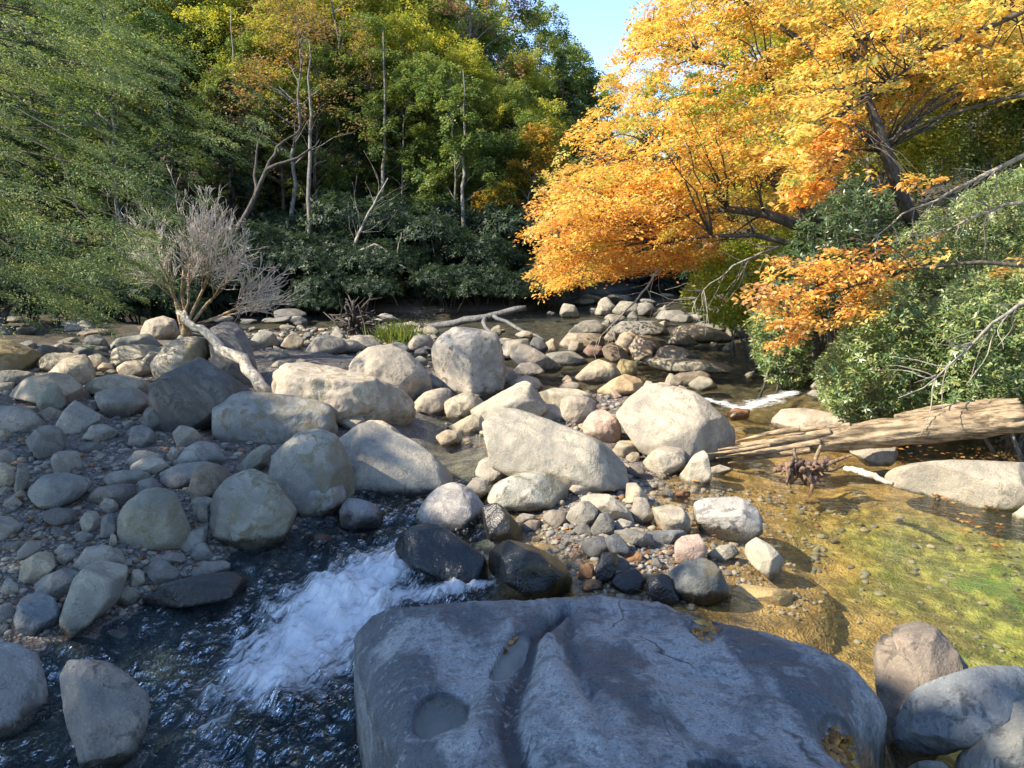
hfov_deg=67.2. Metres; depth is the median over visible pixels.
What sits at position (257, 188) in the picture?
slim tree
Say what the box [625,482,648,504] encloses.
stone
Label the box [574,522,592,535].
stone
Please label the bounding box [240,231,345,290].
rhododendron bush
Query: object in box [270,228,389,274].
rhododendron bush
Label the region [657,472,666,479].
stone
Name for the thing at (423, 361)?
stone
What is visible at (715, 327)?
boulder
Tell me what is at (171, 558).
stone
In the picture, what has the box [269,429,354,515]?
boulder
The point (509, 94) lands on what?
broadleaf tree
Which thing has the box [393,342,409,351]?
flat rock
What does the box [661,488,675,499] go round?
stone
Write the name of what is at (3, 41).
broadleaf tree
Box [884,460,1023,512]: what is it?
boulder
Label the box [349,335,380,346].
flat rock
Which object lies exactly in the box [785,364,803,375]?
stone
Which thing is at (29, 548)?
stone
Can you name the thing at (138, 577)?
stone
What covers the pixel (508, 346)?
stone
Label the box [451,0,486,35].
broadleaf tree
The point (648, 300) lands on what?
flat rock
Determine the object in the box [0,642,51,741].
boulder
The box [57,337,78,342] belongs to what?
flat rock
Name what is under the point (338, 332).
stone
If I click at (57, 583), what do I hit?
stone
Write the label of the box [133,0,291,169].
broadleaf tree
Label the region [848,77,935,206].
broadleaf tree
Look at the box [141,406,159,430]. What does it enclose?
stone
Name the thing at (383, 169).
slim tree
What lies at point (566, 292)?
rhododendron bush
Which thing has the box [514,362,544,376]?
stone
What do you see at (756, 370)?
stone
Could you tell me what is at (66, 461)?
stone
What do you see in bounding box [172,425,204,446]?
stone
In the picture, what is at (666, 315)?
boulder
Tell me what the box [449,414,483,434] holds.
stone
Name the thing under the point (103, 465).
stone
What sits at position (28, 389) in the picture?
boulder
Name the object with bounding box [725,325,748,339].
boulder
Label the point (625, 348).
stone
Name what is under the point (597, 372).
boulder
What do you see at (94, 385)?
boulder
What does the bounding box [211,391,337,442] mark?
boulder
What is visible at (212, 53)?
broadleaf tree
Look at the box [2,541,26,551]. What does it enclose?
stone
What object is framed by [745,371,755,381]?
stone
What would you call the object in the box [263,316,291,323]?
flat rock
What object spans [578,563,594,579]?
stone
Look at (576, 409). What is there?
stone
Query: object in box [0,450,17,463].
stone
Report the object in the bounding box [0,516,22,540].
stone
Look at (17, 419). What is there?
boulder
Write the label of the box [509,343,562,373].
boulder
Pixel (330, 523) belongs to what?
stone
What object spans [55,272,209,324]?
rhododendron bush
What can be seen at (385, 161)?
hemlock tree
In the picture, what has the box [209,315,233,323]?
flat rock
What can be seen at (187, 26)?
broadleaf tree
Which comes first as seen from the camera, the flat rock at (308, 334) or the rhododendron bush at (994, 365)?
the rhododendron bush at (994, 365)
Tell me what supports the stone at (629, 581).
on the ground
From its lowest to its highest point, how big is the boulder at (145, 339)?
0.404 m
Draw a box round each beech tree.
[513,0,1023,357]
[746,0,1023,291]
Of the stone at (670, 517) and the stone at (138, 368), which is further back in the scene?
the stone at (138, 368)
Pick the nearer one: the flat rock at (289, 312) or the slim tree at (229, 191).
the flat rock at (289, 312)
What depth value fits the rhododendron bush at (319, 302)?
28.96 m
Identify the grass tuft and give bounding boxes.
[361,319,438,344]
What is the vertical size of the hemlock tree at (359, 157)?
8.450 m
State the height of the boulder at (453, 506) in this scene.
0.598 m
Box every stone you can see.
[0,370,34,384]
[0,382,14,391]
[0,428,11,437]
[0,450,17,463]
[0,462,15,486]
[0,487,13,495]
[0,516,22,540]
[0,579,18,594]
[0,604,15,623]
[0,624,9,635]
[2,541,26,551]
[3,496,22,507]
[13,490,27,498]
[13,592,60,635]
[14,463,29,492]
[16,326,36,334]
[17,540,41,558]
[18,551,55,583]
[20,341,36,348]
[32,527,43,532]
[32,531,45,539]
[32,568,78,597]
[37,345,64,355]
[37,407,61,419]
[42,507,76,525]
[50,451,81,472]
[51,526,67,537]
[52,344,74,352]
[54,544,73,553]
[56,549,78,564]
[73,345,108,355]
[73,531,93,541]
[73,545,124,570]
[77,441,103,452]
[80,510,100,532]
[82,424,119,440]
[83,334,110,348]
[86,483,135,506]
[87,401,99,410]
[88,354,109,370]
[94,350,110,356]
[95,453,105,458]
[97,362,113,371]
[99,498,118,513]
[100,462,110,469]
[100,514,116,538]
[103,469,150,484]
[104,369,116,374]
[109,533,116,546]
[115,544,126,548]
[116,360,151,375]
[116,587,141,606]
[122,420,134,426]
[123,558,131,565]
[126,450,163,465]
[127,425,159,447]
[130,458,169,474]
[131,569,145,586]
[135,478,162,494]
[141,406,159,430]
[142,351,157,362]
[145,560,179,584]
[149,552,184,564]
[159,461,210,488]
[167,447,178,461]
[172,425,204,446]
[180,527,207,552]
[188,463,230,499]
[189,542,213,560]
[191,496,211,508]
[191,560,230,576]
[192,501,208,522]
[224,445,236,450]
[236,444,271,471]
[248,327,255,331]
[249,340,267,349]
[264,351,290,360]
[270,359,292,367]
[277,338,285,349]
[279,325,295,333]
[281,333,303,349]
[290,316,307,328]
[295,358,307,362]
[307,534,332,549]
[317,516,339,528]
[330,328,345,338]
[339,498,385,531]
[340,416,365,429]
[345,339,367,354]
[366,420,402,434]
[414,388,451,416]
[415,348,427,356]
[415,356,427,365]
[429,373,441,388]
[436,429,462,447]
[444,391,482,421]
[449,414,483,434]
[467,477,487,502]
[475,457,507,484]
[482,503,522,544]
[502,338,529,360]
[505,370,517,383]
[508,375,542,390]
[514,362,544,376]
[515,513,535,525]
[520,520,542,533]
[530,337,547,353]
[532,536,540,541]
[538,298,552,305]
[541,404,563,420]
[542,510,567,528]
[546,338,557,352]
[547,311,554,315]
[559,382,581,389]
[560,395,596,423]
[562,375,572,382]
[563,541,570,546]
[566,501,597,524]
[566,561,584,570]
[567,530,575,535]
[568,341,583,353]
[568,485,603,494]
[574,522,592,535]
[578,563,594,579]
[581,493,633,522]
[581,536,608,557]
[581,579,602,591]
[583,345,603,358]
[583,409,621,442]
[589,289,604,297]
[591,512,615,535]
[594,305,609,316]
[594,552,618,584]
[602,342,630,363]
[604,330,617,343]
[605,533,630,558]
[609,568,646,594]
[610,389,621,397]
[612,440,639,457]
[614,528,654,547]
[615,518,632,529]
[616,359,637,375]
[616,554,629,570]
[623,346,629,356]
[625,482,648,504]
[626,452,639,461]
[626,551,642,562]
[627,311,638,320]
[627,463,645,478]
[630,527,644,531]
[631,497,653,524]
[632,346,652,361]
[635,360,643,365]
[643,446,685,474]
[646,530,686,543]
[646,573,679,605]
[647,484,657,488]
[649,557,662,568]
[652,504,690,534]
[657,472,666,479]
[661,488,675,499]
[665,373,681,386]
[669,314,692,323]
[674,490,690,499]
[674,534,707,563]
[675,371,710,386]
[678,450,711,487]
[688,376,717,392]
[707,544,738,562]
[711,465,732,475]
[722,345,730,352]
[727,408,749,420]
[734,584,793,605]
[744,537,783,578]
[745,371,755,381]
[749,368,760,372]
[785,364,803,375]
[806,368,826,379]
[806,390,822,399]
[810,377,840,389]
[850,447,897,466]
[907,760,949,767]
[1012,505,1023,522]
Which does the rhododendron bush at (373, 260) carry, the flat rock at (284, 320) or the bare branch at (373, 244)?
the bare branch at (373, 244)
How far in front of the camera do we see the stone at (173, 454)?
9.02 m
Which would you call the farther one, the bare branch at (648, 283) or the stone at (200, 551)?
the bare branch at (648, 283)
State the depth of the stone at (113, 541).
6.95 m
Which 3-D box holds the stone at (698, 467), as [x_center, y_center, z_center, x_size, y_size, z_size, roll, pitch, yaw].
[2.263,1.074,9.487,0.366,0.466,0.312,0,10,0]
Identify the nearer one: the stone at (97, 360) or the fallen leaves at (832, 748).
the fallen leaves at (832, 748)
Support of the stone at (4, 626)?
on the ground
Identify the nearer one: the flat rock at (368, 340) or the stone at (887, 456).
the stone at (887, 456)
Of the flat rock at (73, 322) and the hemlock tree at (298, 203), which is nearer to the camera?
the flat rock at (73, 322)
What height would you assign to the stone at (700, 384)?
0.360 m
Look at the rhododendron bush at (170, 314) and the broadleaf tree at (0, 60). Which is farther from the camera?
the broadleaf tree at (0, 60)
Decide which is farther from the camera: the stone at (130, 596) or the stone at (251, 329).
the stone at (251, 329)
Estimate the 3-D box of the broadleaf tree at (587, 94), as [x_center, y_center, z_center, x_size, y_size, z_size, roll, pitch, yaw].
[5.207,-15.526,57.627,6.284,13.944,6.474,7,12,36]
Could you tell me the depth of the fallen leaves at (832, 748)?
3.71 m
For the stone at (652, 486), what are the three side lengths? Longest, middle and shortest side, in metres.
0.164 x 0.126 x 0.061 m
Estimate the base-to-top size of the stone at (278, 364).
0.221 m
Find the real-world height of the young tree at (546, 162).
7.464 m
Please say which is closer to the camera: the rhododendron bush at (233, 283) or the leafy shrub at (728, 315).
the leafy shrub at (728, 315)
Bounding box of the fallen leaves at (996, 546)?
[0,354,1018,625]
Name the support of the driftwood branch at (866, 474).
on the stream water
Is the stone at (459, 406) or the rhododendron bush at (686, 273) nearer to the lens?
the stone at (459, 406)
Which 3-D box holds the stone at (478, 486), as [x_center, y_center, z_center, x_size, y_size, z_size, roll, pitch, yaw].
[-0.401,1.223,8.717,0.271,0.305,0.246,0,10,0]
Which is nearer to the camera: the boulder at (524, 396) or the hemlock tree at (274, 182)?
the boulder at (524, 396)
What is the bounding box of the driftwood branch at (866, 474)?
[843,466,893,485]
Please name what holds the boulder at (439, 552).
on the ground
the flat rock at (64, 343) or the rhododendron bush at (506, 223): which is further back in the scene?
the rhododendron bush at (506, 223)
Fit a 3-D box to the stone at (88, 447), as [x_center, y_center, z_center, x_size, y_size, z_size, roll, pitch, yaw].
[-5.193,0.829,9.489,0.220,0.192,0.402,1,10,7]
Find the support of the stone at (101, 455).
on the ground
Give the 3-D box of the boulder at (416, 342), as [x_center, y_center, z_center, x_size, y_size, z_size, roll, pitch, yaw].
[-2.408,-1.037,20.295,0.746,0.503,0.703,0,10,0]
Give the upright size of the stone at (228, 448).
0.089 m
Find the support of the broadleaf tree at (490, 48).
on the ground
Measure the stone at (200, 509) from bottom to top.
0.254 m
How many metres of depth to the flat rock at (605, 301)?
31.73 m
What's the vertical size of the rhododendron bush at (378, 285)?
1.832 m
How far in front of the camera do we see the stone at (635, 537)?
7.19 m
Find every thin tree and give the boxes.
[185,0,381,222]
[229,0,420,192]
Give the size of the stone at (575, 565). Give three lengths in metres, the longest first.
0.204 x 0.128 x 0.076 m
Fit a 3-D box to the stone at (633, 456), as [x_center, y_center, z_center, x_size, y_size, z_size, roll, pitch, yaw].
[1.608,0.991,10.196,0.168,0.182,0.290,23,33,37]
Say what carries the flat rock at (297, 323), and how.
in the stream water
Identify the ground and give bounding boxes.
[0,10,1023,767]
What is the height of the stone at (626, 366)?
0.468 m
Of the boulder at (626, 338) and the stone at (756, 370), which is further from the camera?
the boulder at (626, 338)
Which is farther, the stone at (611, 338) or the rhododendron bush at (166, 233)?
the rhododendron bush at (166, 233)
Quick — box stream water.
[0,276,1023,767]
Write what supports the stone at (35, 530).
on the ground
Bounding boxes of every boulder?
[0,339,41,370]
[0,405,46,433]
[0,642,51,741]
[9,372,91,402]
[25,424,66,459]
[27,472,90,509]
[35,382,65,410]
[38,352,78,370]
[48,354,95,383]
[56,400,104,433]
[59,561,127,638]
[59,659,149,767]
[85,373,149,394]
[94,387,147,416]
[109,344,160,367]
[110,333,162,348]
[117,487,191,549]
[140,316,180,338]
[142,571,248,609]
[148,357,251,432]
[150,336,209,379]
[173,441,225,465]
[208,322,257,384]
[209,469,296,555]
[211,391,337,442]
[251,331,278,347]
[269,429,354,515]
[271,362,415,425]
[298,485,345,518]
[305,335,346,355]
[339,421,452,501]
[349,345,432,400]
[395,522,488,588]
[407,335,433,351]
[414,482,483,531]
[431,327,505,401]
[470,381,547,419]
[482,408,628,492]
[486,471,568,512]
[488,540,571,599]
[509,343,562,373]
[539,388,595,404]
[546,351,587,365]
[558,333,604,348]
[560,303,578,319]
[566,320,606,335]
[574,359,620,384]
[597,374,643,396]
[609,321,670,336]
[612,301,637,316]
[615,331,636,347]
[616,383,735,464]
[628,335,660,355]
[637,303,656,316]
[644,357,741,374]
[653,345,699,359]
[655,310,685,321]
[667,332,697,347]
[667,557,731,606]
[671,325,731,343]
[693,496,763,540]
[695,321,725,331]
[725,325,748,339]
[771,408,862,434]
[873,622,967,767]
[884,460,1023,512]
[892,665,1023,759]
[954,699,1023,767]
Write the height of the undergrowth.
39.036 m
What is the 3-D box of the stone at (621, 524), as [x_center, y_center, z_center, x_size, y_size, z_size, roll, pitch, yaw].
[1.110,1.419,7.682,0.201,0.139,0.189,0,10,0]
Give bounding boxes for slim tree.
[214,14,263,220]
[234,124,319,235]
[280,40,325,238]
[367,31,419,206]
[451,70,482,261]
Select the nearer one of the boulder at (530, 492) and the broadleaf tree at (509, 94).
the boulder at (530, 492)
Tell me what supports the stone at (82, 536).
on the ground
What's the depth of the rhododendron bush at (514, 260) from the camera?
33.86 m
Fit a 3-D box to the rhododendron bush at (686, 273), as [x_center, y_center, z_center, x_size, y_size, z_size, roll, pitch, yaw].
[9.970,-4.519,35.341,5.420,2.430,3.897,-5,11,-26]
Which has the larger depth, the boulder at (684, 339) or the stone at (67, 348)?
the boulder at (684, 339)
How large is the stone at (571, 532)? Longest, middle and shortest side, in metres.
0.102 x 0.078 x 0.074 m
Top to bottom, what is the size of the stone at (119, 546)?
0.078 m
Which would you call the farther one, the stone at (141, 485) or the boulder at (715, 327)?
the boulder at (715, 327)
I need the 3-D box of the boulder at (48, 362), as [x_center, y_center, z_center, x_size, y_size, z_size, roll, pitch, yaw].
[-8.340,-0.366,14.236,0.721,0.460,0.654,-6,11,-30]
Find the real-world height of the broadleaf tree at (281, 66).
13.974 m
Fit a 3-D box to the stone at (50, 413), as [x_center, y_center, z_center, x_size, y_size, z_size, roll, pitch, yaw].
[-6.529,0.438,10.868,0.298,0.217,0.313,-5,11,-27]
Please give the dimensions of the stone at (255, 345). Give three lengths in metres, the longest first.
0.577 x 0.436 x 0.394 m
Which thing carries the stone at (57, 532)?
on the ground
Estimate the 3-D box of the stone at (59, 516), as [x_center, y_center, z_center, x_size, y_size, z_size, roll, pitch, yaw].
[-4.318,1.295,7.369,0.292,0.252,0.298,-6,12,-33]
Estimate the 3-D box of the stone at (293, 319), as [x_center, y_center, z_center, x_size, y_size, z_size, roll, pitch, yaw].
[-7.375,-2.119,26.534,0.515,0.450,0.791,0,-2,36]
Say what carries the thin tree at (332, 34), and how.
on the ground
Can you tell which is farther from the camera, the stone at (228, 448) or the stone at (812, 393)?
the stone at (812, 393)
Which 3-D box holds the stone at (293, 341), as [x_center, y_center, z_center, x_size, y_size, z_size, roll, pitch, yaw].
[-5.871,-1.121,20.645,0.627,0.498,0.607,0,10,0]
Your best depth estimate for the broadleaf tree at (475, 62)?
40.90 m
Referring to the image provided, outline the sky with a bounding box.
[449,0,906,155]
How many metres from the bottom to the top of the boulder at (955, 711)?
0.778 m
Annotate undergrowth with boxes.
[0,67,1023,388]
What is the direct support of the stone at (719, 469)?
on the ground
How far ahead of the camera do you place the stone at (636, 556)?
6.89 m
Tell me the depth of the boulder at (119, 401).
11.07 m
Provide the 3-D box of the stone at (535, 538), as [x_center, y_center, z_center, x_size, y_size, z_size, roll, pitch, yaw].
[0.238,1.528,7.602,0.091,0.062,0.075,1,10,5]
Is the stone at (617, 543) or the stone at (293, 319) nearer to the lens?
the stone at (617, 543)
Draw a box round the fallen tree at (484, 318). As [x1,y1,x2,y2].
[422,305,545,340]
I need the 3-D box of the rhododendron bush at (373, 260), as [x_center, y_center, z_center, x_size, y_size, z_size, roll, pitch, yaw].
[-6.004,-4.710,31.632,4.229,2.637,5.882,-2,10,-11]
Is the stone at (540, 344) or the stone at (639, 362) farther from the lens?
the stone at (540, 344)
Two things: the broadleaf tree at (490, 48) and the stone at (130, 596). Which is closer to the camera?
the stone at (130, 596)
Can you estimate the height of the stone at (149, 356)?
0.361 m
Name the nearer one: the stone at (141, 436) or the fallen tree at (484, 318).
the stone at (141, 436)
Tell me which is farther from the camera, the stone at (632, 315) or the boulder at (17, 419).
the stone at (632, 315)
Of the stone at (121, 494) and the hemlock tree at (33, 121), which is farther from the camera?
the hemlock tree at (33, 121)
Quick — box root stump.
[771,445,852,496]
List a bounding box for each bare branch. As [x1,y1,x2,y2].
[339,234,424,304]
[594,267,663,361]
[651,225,780,335]
[840,153,1023,287]
[868,302,1023,436]
[870,197,1023,283]
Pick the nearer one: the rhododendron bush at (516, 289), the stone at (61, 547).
the stone at (61, 547)
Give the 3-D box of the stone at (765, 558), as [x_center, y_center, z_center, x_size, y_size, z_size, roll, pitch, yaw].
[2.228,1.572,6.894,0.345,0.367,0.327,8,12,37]
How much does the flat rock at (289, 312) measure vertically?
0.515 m
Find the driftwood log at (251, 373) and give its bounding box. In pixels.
[176,310,271,392]
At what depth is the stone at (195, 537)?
7.14 m
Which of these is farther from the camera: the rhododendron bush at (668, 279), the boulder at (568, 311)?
the rhododendron bush at (668, 279)
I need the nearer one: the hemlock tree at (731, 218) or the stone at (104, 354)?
the stone at (104, 354)
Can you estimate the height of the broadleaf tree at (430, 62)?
9.864 m
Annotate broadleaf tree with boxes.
[0,0,26,113]
[0,0,104,187]
[0,0,218,233]
[0,1,58,90]
[8,0,168,139]
[32,0,214,164]
[68,0,210,205]
[95,0,282,201]
[128,0,253,189]
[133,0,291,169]
[178,29,321,220]
[179,3,261,162]
[200,0,350,213]
[237,0,394,195]
[243,0,411,184]
[255,3,368,191]
[256,38,380,202]
[262,0,410,169]
[297,11,443,203]
[314,0,485,197]
[331,0,478,69]
[342,6,473,196]
[366,0,504,184]
[367,50,494,209]
[397,0,545,163]
[415,38,534,207]
[439,0,517,178]
[442,0,535,203]
[447,77,570,210]
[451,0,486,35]
[471,47,589,214]
[475,0,622,207]
[534,30,624,218]
[564,82,619,224]
[594,73,630,159]
[611,66,695,194]
[653,0,907,292]
[659,67,729,178]
[694,84,802,248]
[718,1,928,238]
[741,0,1023,271]
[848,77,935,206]
[860,2,1020,210]
[899,0,1023,182]
[909,30,1023,239]
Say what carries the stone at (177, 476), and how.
on the ground
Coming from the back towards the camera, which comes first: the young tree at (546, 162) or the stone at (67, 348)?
the young tree at (546, 162)
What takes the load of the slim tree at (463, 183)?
on the ground
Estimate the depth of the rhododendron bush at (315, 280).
29.27 m
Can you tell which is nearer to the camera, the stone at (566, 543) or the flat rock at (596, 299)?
the stone at (566, 543)
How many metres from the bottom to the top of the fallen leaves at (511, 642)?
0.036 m
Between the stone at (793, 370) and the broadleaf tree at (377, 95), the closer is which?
the stone at (793, 370)
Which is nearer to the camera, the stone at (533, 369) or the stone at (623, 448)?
the stone at (623, 448)
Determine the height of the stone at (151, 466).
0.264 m
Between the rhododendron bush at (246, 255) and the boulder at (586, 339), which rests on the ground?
the rhododendron bush at (246, 255)
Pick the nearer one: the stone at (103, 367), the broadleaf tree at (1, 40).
the stone at (103, 367)
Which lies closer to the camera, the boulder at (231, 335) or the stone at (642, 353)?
the boulder at (231, 335)
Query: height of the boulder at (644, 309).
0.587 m
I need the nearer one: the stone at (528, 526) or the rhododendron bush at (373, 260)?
the stone at (528, 526)
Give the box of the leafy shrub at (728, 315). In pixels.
[676,225,808,361]
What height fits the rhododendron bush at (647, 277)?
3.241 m
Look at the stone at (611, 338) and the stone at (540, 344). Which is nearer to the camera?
the stone at (540, 344)
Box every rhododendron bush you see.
[0,256,71,323]
[0,290,68,324]
[1,274,136,321]
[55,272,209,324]
[63,278,167,321]
[84,245,204,289]
[88,228,201,272]
[136,295,211,329]
[169,257,262,310]
[172,235,280,271]
[173,265,288,317]
[185,218,312,267]
[230,285,309,316]
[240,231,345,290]
[247,206,332,234]
[260,189,448,243]
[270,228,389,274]
[283,287,346,319]
[289,266,376,312]
[318,237,417,277]
[332,268,404,311]
[359,213,519,267]
[372,193,485,232]
[383,245,433,280]
[398,276,446,305]
[403,262,499,315]
[426,264,516,306]
[430,236,527,271]
[433,199,591,254]
[450,245,549,275]
[487,271,546,307]
[507,262,594,311]
[511,242,587,272]
[601,244,678,290]
[622,252,720,294]
[677,259,761,294]
[742,297,815,399]
[767,176,906,372]
[809,280,948,454]
[880,164,1023,331]
[923,254,1023,460]
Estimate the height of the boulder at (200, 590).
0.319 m
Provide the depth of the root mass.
22.92 m
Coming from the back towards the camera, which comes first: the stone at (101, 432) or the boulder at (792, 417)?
the boulder at (792, 417)
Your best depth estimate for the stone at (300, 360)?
15.11 m
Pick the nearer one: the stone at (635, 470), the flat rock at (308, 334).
the stone at (635, 470)
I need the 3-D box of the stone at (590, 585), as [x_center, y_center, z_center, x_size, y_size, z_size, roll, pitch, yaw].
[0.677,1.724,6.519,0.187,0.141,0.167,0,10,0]
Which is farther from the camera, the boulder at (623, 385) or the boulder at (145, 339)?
the boulder at (145, 339)
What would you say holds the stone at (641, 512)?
on the ground
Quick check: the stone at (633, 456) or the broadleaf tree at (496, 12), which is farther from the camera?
the broadleaf tree at (496, 12)
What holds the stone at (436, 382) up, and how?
on the ground
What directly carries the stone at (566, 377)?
in the stream water
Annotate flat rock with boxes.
[0,323,12,333]
[4,316,39,322]
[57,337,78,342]
[57,342,71,344]
[60,318,91,327]
[64,325,84,330]
[76,328,114,336]
[190,332,203,336]
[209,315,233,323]
[240,319,257,324]
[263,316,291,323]
[274,308,306,317]
[293,321,302,325]
[302,332,314,339]
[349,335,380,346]
[373,315,399,325]
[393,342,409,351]
[417,326,439,336]
[423,346,430,353]
[491,325,501,336]
[515,331,532,341]
[573,299,593,307]
[580,294,601,305]
[598,297,614,313]
[602,319,610,329]
[603,314,624,326]
[607,295,624,305]
[610,294,631,300]
[640,299,657,305]
[659,321,667,327]
[661,293,674,299]
[691,309,705,322]
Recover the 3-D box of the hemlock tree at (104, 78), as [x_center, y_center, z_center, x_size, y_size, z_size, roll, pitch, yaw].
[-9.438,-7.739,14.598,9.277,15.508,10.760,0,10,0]
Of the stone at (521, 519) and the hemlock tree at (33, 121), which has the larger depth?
the hemlock tree at (33, 121)
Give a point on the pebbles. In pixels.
(148, 588)
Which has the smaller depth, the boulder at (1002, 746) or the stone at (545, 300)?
the boulder at (1002, 746)
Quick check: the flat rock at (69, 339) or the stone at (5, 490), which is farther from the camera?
the flat rock at (69, 339)
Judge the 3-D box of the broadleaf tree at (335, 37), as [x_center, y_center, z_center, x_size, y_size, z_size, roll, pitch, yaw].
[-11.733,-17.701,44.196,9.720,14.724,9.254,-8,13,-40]
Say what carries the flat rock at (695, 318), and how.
in the stream water
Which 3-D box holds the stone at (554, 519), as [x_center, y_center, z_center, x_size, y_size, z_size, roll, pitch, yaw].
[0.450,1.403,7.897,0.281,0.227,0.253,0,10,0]
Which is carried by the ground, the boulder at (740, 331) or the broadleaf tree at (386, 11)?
the broadleaf tree at (386, 11)
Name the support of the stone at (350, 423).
on the ground
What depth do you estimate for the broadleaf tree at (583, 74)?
50.84 m
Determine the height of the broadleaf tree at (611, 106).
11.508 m
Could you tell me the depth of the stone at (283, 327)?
24.63 m
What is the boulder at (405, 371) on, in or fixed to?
on the ground
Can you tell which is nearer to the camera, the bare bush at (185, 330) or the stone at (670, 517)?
the stone at (670, 517)
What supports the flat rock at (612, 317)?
in the stream water
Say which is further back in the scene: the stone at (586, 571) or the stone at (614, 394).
the stone at (614, 394)
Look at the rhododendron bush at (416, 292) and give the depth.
30.52 m
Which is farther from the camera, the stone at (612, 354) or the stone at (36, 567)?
the stone at (612, 354)
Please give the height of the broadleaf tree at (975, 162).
17.261 m
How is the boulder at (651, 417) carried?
on the ground
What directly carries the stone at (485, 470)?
on the ground
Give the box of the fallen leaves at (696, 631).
[691,619,720,640]
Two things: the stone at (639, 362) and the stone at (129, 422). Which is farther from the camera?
the stone at (639, 362)
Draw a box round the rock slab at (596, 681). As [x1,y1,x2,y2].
[354,595,886,767]
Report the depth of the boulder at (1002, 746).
3.94 m
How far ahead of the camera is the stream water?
6.54 m
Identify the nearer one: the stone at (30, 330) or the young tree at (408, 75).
the stone at (30, 330)
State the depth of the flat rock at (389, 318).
26.42 m
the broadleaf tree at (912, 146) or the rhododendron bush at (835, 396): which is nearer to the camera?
the rhododendron bush at (835, 396)
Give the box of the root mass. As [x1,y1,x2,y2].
[323,292,392,337]
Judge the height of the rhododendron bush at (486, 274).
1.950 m
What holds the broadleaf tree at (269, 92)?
on the ground
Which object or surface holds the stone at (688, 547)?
on the ground
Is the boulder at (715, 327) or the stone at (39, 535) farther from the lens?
the boulder at (715, 327)
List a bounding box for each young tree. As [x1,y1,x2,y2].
[351,57,448,200]
[403,59,515,258]
[469,119,584,246]
[519,141,592,251]
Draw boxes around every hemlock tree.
[0,0,114,255]
[0,0,289,353]
[0,56,53,265]
[23,29,113,221]
[123,34,229,240]
[187,75,274,230]
[234,89,290,206]
[271,58,337,213]
[330,72,390,200]
[354,128,405,199]
[467,97,505,236]
[524,42,596,234]
[620,134,678,286]
[652,150,696,282]
[663,88,751,294]
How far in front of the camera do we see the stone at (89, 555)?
6.59 m
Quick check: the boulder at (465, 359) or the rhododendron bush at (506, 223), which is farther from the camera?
the rhododendron bush at (506, 223)
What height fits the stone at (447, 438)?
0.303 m
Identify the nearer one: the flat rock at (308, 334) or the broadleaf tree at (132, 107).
the flat rock at (308, 334)
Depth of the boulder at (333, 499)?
8.10 m
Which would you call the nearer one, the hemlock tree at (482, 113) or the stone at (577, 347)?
the stone at (577, 347)
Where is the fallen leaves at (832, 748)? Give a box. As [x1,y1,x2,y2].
[822,725,858,767]
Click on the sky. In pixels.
(599, 25)
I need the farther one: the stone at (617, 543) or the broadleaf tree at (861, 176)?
the broadleaf tree at (861, 176)
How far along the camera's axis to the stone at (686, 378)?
15.50 m
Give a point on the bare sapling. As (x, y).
(363, 223)
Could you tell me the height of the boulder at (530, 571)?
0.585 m
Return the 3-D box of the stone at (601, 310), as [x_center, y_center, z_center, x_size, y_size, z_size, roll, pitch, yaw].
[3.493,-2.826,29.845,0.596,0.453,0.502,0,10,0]
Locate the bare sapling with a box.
[348,155,405,248]
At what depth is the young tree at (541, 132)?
36.65 m
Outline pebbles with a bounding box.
[0,322,1023,657]
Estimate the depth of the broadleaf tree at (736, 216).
50.77 m
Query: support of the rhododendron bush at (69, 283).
on the ground
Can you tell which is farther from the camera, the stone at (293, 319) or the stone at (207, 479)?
the stone at (293, 319)
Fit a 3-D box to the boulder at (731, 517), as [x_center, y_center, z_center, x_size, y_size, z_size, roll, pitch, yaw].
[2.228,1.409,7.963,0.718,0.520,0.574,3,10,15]
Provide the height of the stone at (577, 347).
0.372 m
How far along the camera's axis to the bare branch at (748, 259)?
15.59 m
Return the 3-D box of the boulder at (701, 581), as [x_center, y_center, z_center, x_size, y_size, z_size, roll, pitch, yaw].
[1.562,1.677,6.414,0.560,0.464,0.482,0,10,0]
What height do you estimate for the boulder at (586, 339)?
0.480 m
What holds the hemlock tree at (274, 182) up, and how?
on the ground
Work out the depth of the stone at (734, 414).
12.99 m
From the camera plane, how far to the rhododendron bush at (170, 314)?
26.31 m
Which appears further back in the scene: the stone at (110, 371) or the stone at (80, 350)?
the stone at (80, 350)
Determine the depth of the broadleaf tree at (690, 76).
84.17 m
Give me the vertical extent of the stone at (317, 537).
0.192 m
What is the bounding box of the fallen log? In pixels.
[707,398,1023,463]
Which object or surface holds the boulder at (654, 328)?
in the stream water
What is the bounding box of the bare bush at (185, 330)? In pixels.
[95,166,312,337]
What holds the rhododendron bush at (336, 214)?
on the ground
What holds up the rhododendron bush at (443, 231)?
on the ground
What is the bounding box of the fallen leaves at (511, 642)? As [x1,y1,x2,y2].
[503,637,518,653]
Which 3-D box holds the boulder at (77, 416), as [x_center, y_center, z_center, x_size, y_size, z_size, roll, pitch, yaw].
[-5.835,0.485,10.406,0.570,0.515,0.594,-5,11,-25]
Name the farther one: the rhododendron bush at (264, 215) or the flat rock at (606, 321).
the rhododendron bush at (264, 215)
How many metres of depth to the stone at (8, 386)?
12.65 m
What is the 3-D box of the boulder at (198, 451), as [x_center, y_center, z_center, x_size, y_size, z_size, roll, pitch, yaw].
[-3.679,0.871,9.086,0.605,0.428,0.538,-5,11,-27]
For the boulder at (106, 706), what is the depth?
4.60 m
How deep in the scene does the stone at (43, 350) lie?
15.72 m
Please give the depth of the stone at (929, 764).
4.04 m
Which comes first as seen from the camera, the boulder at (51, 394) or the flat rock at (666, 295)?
the boulder at (51, 394)
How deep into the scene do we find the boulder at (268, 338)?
20.55 m

